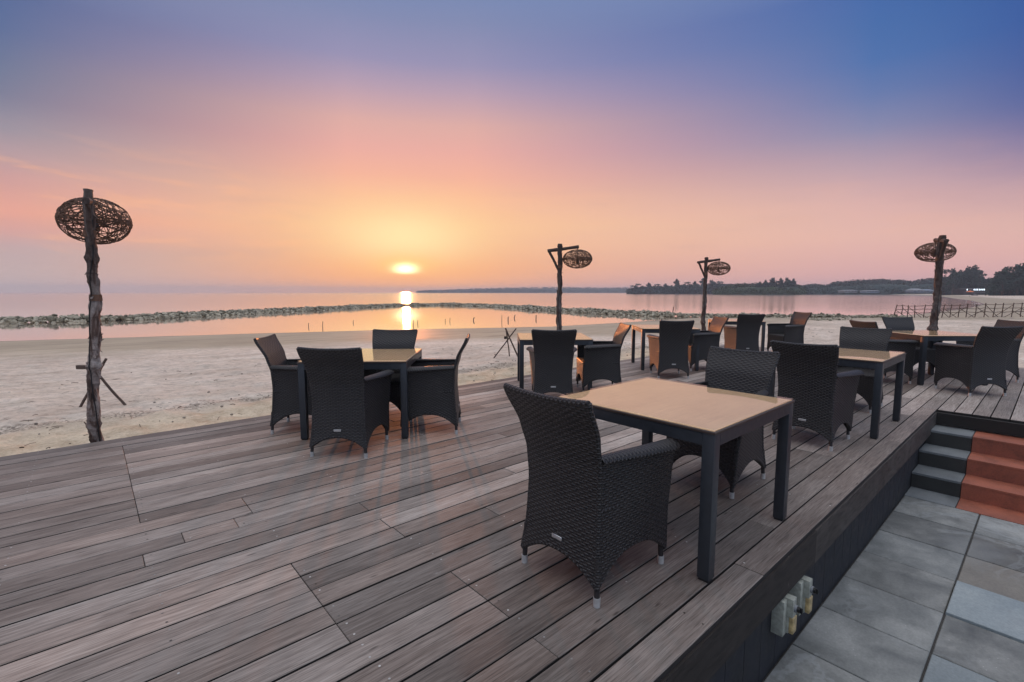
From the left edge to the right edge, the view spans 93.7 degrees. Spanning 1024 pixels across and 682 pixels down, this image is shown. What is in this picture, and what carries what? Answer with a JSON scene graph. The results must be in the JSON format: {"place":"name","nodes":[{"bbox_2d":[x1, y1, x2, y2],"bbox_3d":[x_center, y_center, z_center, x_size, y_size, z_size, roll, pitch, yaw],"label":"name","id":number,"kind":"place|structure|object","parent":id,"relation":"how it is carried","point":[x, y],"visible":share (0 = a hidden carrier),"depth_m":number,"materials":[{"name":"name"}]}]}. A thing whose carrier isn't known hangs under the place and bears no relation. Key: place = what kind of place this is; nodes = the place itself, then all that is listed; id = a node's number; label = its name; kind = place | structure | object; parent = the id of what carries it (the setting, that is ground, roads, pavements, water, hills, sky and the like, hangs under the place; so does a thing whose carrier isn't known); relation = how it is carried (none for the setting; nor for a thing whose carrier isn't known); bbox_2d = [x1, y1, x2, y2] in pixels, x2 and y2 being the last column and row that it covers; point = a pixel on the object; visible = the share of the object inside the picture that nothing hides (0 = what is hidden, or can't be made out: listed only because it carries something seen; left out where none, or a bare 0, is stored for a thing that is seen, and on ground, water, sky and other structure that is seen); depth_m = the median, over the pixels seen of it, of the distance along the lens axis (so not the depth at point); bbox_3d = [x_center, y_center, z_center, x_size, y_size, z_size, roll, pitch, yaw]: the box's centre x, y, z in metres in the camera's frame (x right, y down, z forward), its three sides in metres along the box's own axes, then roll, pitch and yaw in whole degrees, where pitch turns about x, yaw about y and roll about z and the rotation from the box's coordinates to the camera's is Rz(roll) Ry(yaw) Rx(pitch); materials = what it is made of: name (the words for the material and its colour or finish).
{"place":"outdoors","nodes":[
{"label":"outdoors","id":0,"kind":"place"},
{"bbox_2d":[9,328,831,448],"bbox_3d":[1.232,0.358,13.803,31.970,0.227,6.928,-5,8,-41],"label":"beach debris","id":1,"kind":"object","parent":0,"point":[257,395],"visible":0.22,"depth_m":7.33,"materials":[{"name":"brown"}]},
{"bbox_2d":[0,292,982,340],"bbox_3d":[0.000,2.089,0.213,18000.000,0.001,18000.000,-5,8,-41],"label":"sea water","id":2,"kind":"structure","parent":0,"point":[28,304],"depth_m":61.98,"materials":[{"name":"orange liquid"}]},
{"bbox_2d":[0,302,904,323],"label":"rock breakwater","id":3,"kind":"object","parent":2,"relation":"in","point":[54,318],"visible":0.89,"depth_m":41.63,"materials":[{"name":"grey stone"}]},
{"bbox_2d":[626,283,730,293],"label":"headland woodland","id":4,"kind":"object","parent":2,"relation":"on","point":[628,290],"visible":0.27,"depth_m":559.17,"materials":[{"name":"green plant"}]},
{"bbox_2d":[631,284,643,293],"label":"broadleaf tree","id":5,"kind":"object","parent":4,"relation":"on","point":[635,289],"visible":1,"depth_m":555.05,"materials":[{"name":"green plant"}]},
{"bbox_2d":[644,283,653,293],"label":"casuarina tree","id":6,"kind":"object","parent":4,"relation":"on","point":[649,288],"visible":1,"depth_m":553.93,"materials":[{"name":"green plant"}]},
{"bbox_2d":[651,284,661,290],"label":"broadleaf tree","id":7,"kind":"object","parent":4,"relation":"on","point":[654,286],"visible":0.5,"depth_m":566.21,"materials":[{"name":"green plant"}]},
{"bbox_2d":[659,283,671,292],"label":"casuarina tree","id":8,"kind":"object","parent":4,"relation":"on","point":[665,287],"visible":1,"depth_m":555.58,"materials":[{"name":"green plant"}]},
{"bbox_2d":[672,279,682,293],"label":"casuarina tree","id":9,"kind":"object","parent":4,"relation":"on","point":[677,287],"visible":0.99,"depth_m":553.24,"materials":[{"name":"green plant"}]},
{"bbox_2d":[680,282,691,293],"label":"broadleaf tree","id":10,"kind":"object","parent":4,"relation":"on","point":[685,286],"visible":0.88,"depth_m":556.33,"materials":[{"name":"green plant"}]},
{"bbox_2d":[688,281,699,293],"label":"casuarina tree","id":11,"kind":"object","parent":4,"relation":"on","point":[694,285],"visible":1,"depth_m":550.47,"materials":[{"name":"green plant"}]},
{"bbox_2d":[696,278,709,293],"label":"casuarina tree","id":12,"kind":"object","parent":4,"relation":"on","point":[701,284],"visible":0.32,"depth_m":544.72,"materials":[{"name":"green plant"}]},
{"bbox_2d":[707,280,719,293],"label":"casuarina tree","id":13,"kind":"object","parent":4,"relation":"on","point":[712,285],"visible":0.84,"depth_m":554.22,"materials":[{"name":"green plant"}]},
{"bbox_2d":[712,282,806,294],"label":"island woodland","id":14,"kind":"object","parent":2,"relation":"on","point":[742,289],"visible":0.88,"depth_m":411.54,"materials":[{"name":"green plant"}]},
{"bbox_2d":[762,280,768,286],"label":"casuarina tree","id":15,"kind":"object","parent":14,"relation":"on","point":[765,283],"visible":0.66,"depth_m":417.21,"materials":[{"name":"green plant"}]},
{"bbox_2d":[768,277,778,286],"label":"casuarina tree","id":16,"kind":"object","parent":14,"relation":"on","point":[772,282],"visible":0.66,"depth_m":420.53,"materials":[{"name":"green plant"}]},
{"bbox_2d":[777,278,786,289],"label":"casuarina tree","id":17,"kind":"object","parent":14,"relation":"on","point":[781,284],"visible":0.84,"depth_m":414.66,"materials":[{"name":"green plant"}]},
{"bbox_2d":[783,278,793,286],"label":"casuarina tree","id":18,"kind":"object","parent":14,"relation":"on","point":[787,282],"visible":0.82,"depth_m":415.46,"materials":[{"name":"green plant"}]},
{"bbox_2d":[837,290,858,292],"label":"beach building","id":19,"kind":"structure","parent":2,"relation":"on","point":[847,291],"depth_m":393.00,"materials":[{"name":"grey paint"}]},
{"bbox_2d":[860,290,878,292],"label":"beach building","id":20,"kind":"structure","parent":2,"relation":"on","point":[869,291],"depth_m":399.31,"materials":[{"name":"grey"}]},
{"bbox_2d":[0,294,1023,456],"bbox_3d":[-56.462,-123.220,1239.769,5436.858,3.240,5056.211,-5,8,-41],"label":"beach sand","id":21,"kind":"structure","parent":0,"point":[41,371],"depth_m":10.90,"materials":[{"name":"beige sand"}]},
{"bbox_2d":[54,188,132,442],"bbox_3d":[-3.921,-0.055,4.628,0.572,2.677,0.901,-5,8,-41],"label":"lantern post","id":22,"kind":"object","parent":21,"relation":"on","point":[91,223],"visible":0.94,"depth_m":4.46,"materials":[{"name":"brown wood"}]},
{"bbox_2d":[76,358,126,406],"bbox_3d":[-6.098,0.671,7.028,0.688,0.816,0.297,-1,6,-8],"label":"stick stand","id":23,"kind":"object","parent":21,"relation":"on","point":[105,383],"visible":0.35,"depth_m":7.11,"materials":[{"name":"brown wood"}]},
{"bbox_2d":[494,328,516,357],"bbox_3d":[-0.115,0.093,12.424,0.716,0.878,0.620,-5,8,-41],"label":"stick stand","id":24,"kind":"object","parent":21,"relation":"on","point":[506,336],"visible":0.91,"depth_m":12.37,"materials":[{"name":"brown wood"}]},
{"bbox_2d":[0,344,1023,681],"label":"deck","id":25,"kind":"structure","parent":21,"relation":"on","point":[248,550],"depth_m":2.59,"materials":[{"name":"brown wood"}]},
{"bbox_2d":[253,334,311,433],"bbox_3d":[-2.198,0.419,4.971,0.678,0.958,0.677,-1,6,-7],"label":"wicker armchair","id":26,"kind":"object","parent":25,"relation":"on","point":[284,379],"visible":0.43,"depth_m":4.74,"materials":[{"name":"black wicker"}]},
{"bbox_2d":[296,347,393,457],"bbox_3d":[-1.460,0.493,4.252,0.677,0.958,0.678,0,6,5],"label":"wicker armchair","id":27,"kind":"object","parent":25,"relation":"on","point":[350,401],"visible":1,"depth_m":4.05,"materials":[{"name":"black wicker"}]},
{"bbox_2d":[297,348,421,439],"bbox_3d":[-1.523,0.512,5.041,1.020,0.760,1.020,0,6,-2],"label":"dining table","id":28,"kind":"object","parent":25,"relation":"on","point":[402,359],"visible":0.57,"depth_m":4.56,"materials":[{"name":"metal"}]},
{"bbox_2d":[364,329,417,410],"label":"wicker armchair","id":29,"kind":"object","parent":25,"relation":"on","point":[393,338],"visible":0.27,"depth_m":5.71,"materials":[{"name":"black wicker"}]},
{"bbox_2d":[399,334,469,434],"bbox_3d":[-0.771,0.423,4.941,0.678,0.958,0.677,0,6,-2],"label":"wicker armchair","id":30,"kind":"object","parent":25,"relation":"on","point":[432,386],"visible":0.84,"depth_m":4.70,"materials":[{"name":"black wicker"}]},
{"bbox_2d":[526,329,576,394],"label":"wicker armchair","id":31,"kind":"object","parent":25,"relation":"on","point":[551,353],"visible":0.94,"depth_m":5.92,"materials":[{"name":"black wicker"}]},
{"bbox_2d":[517,333,592,390],"bbox_3d":[0.600,0.300,7.127,1.020,0.760,1.020,0,6,-1],"label":"dining table","id":32,"kind":"object","parent":25,"relation":"on","point":[523,339],"visible":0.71,"depth_m":6.63,"materials":[{"name":"metal"}]},
{"bbox_2d":[503,383,680,608],"bbox_3d":[0.380,0.680,2.416,0.678,0.958,0.677,-5,8,-41],"label":"wicker armchair","id":33,"kind":"object","parent":25,"relation":"on","point":[593,514],"visible":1,"depth_m":2.23,"materials":[{"name":"black wicker"}]},
{"bbox_2d":[576,322,631,391],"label":"wicker armchair","id":34,"kind":"object","parent":25,"relation":"on","point":[597,360],"visible":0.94,"depth_m":6.62,"materials":[{"name":"black wicker"}]},
{"bbox_2d":[631,324,700,370],"bbox_3d":[2.860,0.103,9.057,1.020,0.760,1.020,0,6,4],"label":"dining table","id":35,"kind":"object","parent":25,"relation":"on","point":[643,329],"visible":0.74,"depth_m":8.61,"materials":[{"name":"wood"}]},
{"bbox_2d":[647,320,694,378],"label":"wicker armchair","id":36,"kind":"object","parent":25,"relation":"on","point":[668,346],"visible":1,"depth_m":7.78,"materials":[{"name":"black wicker"}]},
{"bbox_2d":[559,378,794,582],"bbox_3d":[0.990,0.722,2.981,1.020,0.760,1.020,-5,8,-41],"label":"dining table","id":37,"kind":"object","parent":25,"relation":"on","point":[710,420],"visible":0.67,"depth_m":2.67,"materials":[{"name":"wood"}]},
{"bbox_2d":[688,316,728,370],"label":"wicker armchair","id":38,"kind":"object","parent":25,"relation":"on","point":[708,338],"visible":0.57,"depth_m":8.56,"materials":[{"name":"black wicker"}]},
{"bbox_2d":[666,346,780,498],"bbox_3d":[1.580,0.558,3.615,0.678,0.958,0.677,-5,8,-41],"label":"wicker armchair","id":39,"kind":"object","parent":25,"relation":"on","point":[746,371],"visible":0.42,"depth_m":3.60,"materials":[{"name":"black wicker"}]},
{"bbox_2d":[708,318,765,350],"bbox_3d":[5.200,-0.115,11.196,1.020,0.760,1.020,1,6,12],"label":"dining table","id":40,"kind":"object","parent":25,"relation":"on","point":[734,322],"visible":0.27,"depth_m":10.64,"materials":[{"name":"wood"}]},
{"bbox_2d":[723,314,764,350],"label":"wicker armchair","id":41,"kind":"object","parent":25,"relation":"on","point":[743,334],"visible":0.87,"depth_m":9.98,"materials":[{"name":"black wicker"}]},
{"bbox_2d":[767,311,811,350],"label":"wicker armchair","id":42,"kind":"object","parent":25,"relation":"on","point":[792,331],"visible":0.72,"depth_m":10.73,"materials":[{"name":"black wicker"}]},
{"bbox_2d":[708,441,924,681],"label":"retaining wall","id":43,"kind":"structure","parent":25,"relation":"attached to","point":[758,653],"depth_m":3.26,"materials":[{"name":"black wood"}]},
{"bbox_2d":[771,593,802,636],"bbox_3d":[1.495,1.491,2.602,0.104,0.203,0.128,-5,8,-41],"label":"switch box","id":44,"kind":"object","parent":43,"relation":"attached to","point":[786,609],"visible":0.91,"depth_m":2.59,"materials":[{"name":"grey plastic"}]},
{"bbox_2d":[789,575,818,615],"bbox_3d":[1.686,1.474,2.770,0.104,0.203,0.128,-5,8,-41],"label":"switch box","id":45,"kind":"object","parent":43,"relation":"attached to","point":[803,589],"visible":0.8,"depth_m":2.75,"materials":[{"name":"grey plastic"}]},
{"bbox_2d":[770,340,864,450],"bbox_3d":[2.826,0.465,4.522,0.678,0.958,0.677,-5,8,-41],"label":"wicker armchair","id":46,"kind":"object","parent":25,"relation":"on","point":[817,387],"visible":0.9,"depth_m":4.33,"materials":[{"name":"black wicker"}]},
{"bbox_2d":[767,347,905,438],"bbox_3d":[3.524,0.491,5.243,1.020,0.760,1.020,-5,8,-41],"label":"dining table","id":47,"kind":"object","parent":25,"relation":"on","point":[879,361],"visible":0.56,"depth_m":4.76,"materials":[{"name":"metal"}]},
{"bbox_2d":[837,326,892,412],"bbox_3d":[4.245,0.323,5.918,0.678,0.958,0.677,-5,8,-41],"label":"wicker armchair","id":48,"kind":"object","parent":25,"relation":"on","point":[867,338],"visible":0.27,"depth_m":5.97,"materials":[{"name":"black wicker"}]},
{"bbox_2d":[849,320,918,383],"bbox_3d":[5.794,0.157,7.553,0.678,0.958,0.677,0,6,-2],"label":"wicker armchair","id":49,"kind":"object","parent":25,"relation":"on","point":[908,347],"visible":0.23,"depth_m":7.30,"materials":[{"name":"black wicker"}]},
{"bbox_2d":[882,317,942,366],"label":"wicker armchair","id":50,"kind":"object","parent":25,"relation":"on","point":[900,323],"visible":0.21,"depth_m":8.58,"materials":[{"name":"black wicker"}]},
{"bbox_2d":[891,330,987,385],"bbox_3d":[6.660,0.243,7.684,1.020,0.760,1.020,0,6,1],"label":"dining table","id":51,"kind":"object","parent":25,"relation":"on","point":[924,337],"visible":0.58,"depth_m":7.24,"materials":[{"name":"wood"}]},
{"bbox_2d":[933,326,1023,395],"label":"wicker armchair","id":52,"kind":"object","parent":25,"relation":"on","point":[981,360],"visible":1,"depth_m":6.47,"materials":[{"name":"black wicker"}]},
{"bbox_2d":[956,319,1023,381],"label":"wicker armchair","id":53,"kind":"object","parent":25,"relation":"on","point":[1012,360],"visible":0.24,"depth_m":7.46,"materials":[{"name":"black wicker"}]},
{"bbox_2d":[416,287,632,292],"bbox_3d":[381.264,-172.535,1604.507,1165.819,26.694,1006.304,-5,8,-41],"label":"distant woodland","id":54,"kind":"object","parent":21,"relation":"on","point":[555,289],"visible":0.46,"depth_m":1511.67,"materials":[{"name":"green plant"}]},
{"bbox_2d":[547,244,592,329],"bbox_3d":[1.161,-0.554,9.487,0.827,2.684,0.581,3,6,24],"label":"lantern post","id":55,"kind":"object","parent":21,"relation":"on","point":[577,260],"visible":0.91,"depth_m":9.30,"materials":[{"name":"brown wood"}]},
{"bbox_2d":[697,257,730,329],"bbox_3d":[5.346,-0.872,12.719,0.778,2.666,0.662,-5,8,-41],"label":"lantern post","id":56,"kind":"object","parent":21,"relation":"on","point":[715,269],"visible":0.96,"depth_m":12.61,"materials":[{"name":"brown wood"}]},
{"bbox_2d":[801,278,933,293],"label":"shore woodland","id":57,"kind":"object","parent":21,"relation":"on","point":[887,286],"visible":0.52,"depth_m":457.05,"materials":[{"name":"green plant"}]},
{"bbox_2d":[906,288,923,291],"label":"beach building","id":58,"kind":"structure","parent":21,"relation":"on","point":[914,290],"depth_m":399.10,"materials":[{"name":"grey"}]},
{"bbox_2d":[914,235,956,329],"bbox_3d":[8.672,-0.703,9.980,0.952,2.883,0.674,-5,8,-41],"label":"lantern post","id":59,"kind":"object","parent":21,"relation":"on","point":[940,250],"visible":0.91,"depth_m":9.68,"materials":[{"name":"brown wood"}]},
{"bbox_2d":[942,269,953,294],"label":"broadleaf tree","id":60,"kind":"object","parent":21,"relation":"on","point":[944,280],"visible":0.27,"depth_m":297.01,"materials":[{"name":"green plant"}]},
{"bbox_2d":[944,268,963,294],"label":"casuarina tree","id":61,"kind":"object","parent":21,"relation":"on","point":[953,279],"visible":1,"depth_m":286.87,"materials":[{"name":"green plant"}]},
{"bbox_2d":[894,303,1023,317],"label":"pole fence","id":62,"kind":"object","parent":21,"relation":"on","point":[959,308],"visible":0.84,"depth_m":37.35,"materials":[{"name":"brown wood"}]},
{"bbox_2d":[956,270,966,293],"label":"casuarina tree","id":63,"kind":"object","parent":21,"relation":"on","point":[963,285],"visible":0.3,"depth_m":295.40,"materials":[{"name":"green plant"}]},
{"bbox_2d":[941,276,986,294],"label":"beach thicket","id":64,"kind":"object","parent":21,"relation":"on","point":[948,293],"visible":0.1,"depth_m":299.30,"materials":[{"name":"green plant"}]},
{"bbox_2d":[954,288,985,292],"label":"beach building","id":65,"kind":"structure","parent":21,"relation":"on","point":[974,290],"depth_m":283.56,"materials":[{"name":"grey paint"}]},
{"bbox_2d":[961,266,980,293],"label":"casuarina tree","id":66,"kind":"object","parent":21,"relation":"on","point":[971,281],"visible":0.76,"depth_m":294.95,"materials":[{"name":"green plant"}]},
{"bbox_2d":[969,265,984,277],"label":"casuarina tree","id":67,"kind":"object","parent":21,"relation":"on","point":[975,270],"visible":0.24,"depth_m":306.38,"materials":[{"name":"green plant"}]},
{"bbox_2d":[968,273,990,293],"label":"broadleaf tree","id":68,"kind":"object","parent":21,"relation":"on","point":[981,278],"visible":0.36,"depth_m":296.03,"materials":[{"name":"green plant"}]},
{"bbox_2d":[988,271,1002,285],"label":"casuarina tree","id":69,"kind":"object","parent":21,"relation":"on","point":[994,277],"visible":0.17,"depth_m":238.05,"materials":[{"name":"green plant"}]},
{"bbox_2d":[987,267,1014,294],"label":"casuarina tree","id":70,"kind":"object","parent":21,"relation":"on","point":[1005,273],"visible":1,"depth_m":227.37,"materials":[{"name":"green plant"}]},
{"bbox_2d":[985,271,1023,295],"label":"beach grove","id":71,"kind":"object","parent":21,"relation":"on","point":[991,292],"visible":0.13,"depth_m":235.40,"materials":[{"name":"green plant"}]},
{"bbox_2d":[994,266,1023,294],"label":"broadleaf tree","id":72,"kind":"object","parent":21,"relation":"on","point":[1011,270],"visible":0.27,"depth_m":232.28,"materials":[{"name":"green plant"}]},
{"bbox_2d":[1005,263,1023,294],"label":"casuarina tree","id":73,"kind":"object","parent":21,"relation":"on","point":[1020,284],"visible":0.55,"depth_m":227.56,"materials":[{"name":"green plant"}]},
{"bbox_2d":[1010,263,1023,294],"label":"casuarina tree","id":74,"kind":"object","parent":21,"relation":"on","point":[1019,270],"visible":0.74,"depth_m":226.87,"materials":[{"name":"green plant"}]},
{"bbox_2d":[0,0,1023,291],"label":"sky","id":75,"kind":"structure","parent":0,"point":[246,145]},
{"bbox_2d":[762,496,1023,681],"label":"paving","id":76,"kind":"structure","parent":0,"point":[924,591],"depth_m":3.17,"materials":[{"name":"stone"}]},
{"bbox_2d":[904,425,1023,524],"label":"steps","id":77,"kind":"structure","parent":76,"relation":"on","point":[979,472],"depth_m":5.02,"materials":[{"name":"red tile"}]}
]}

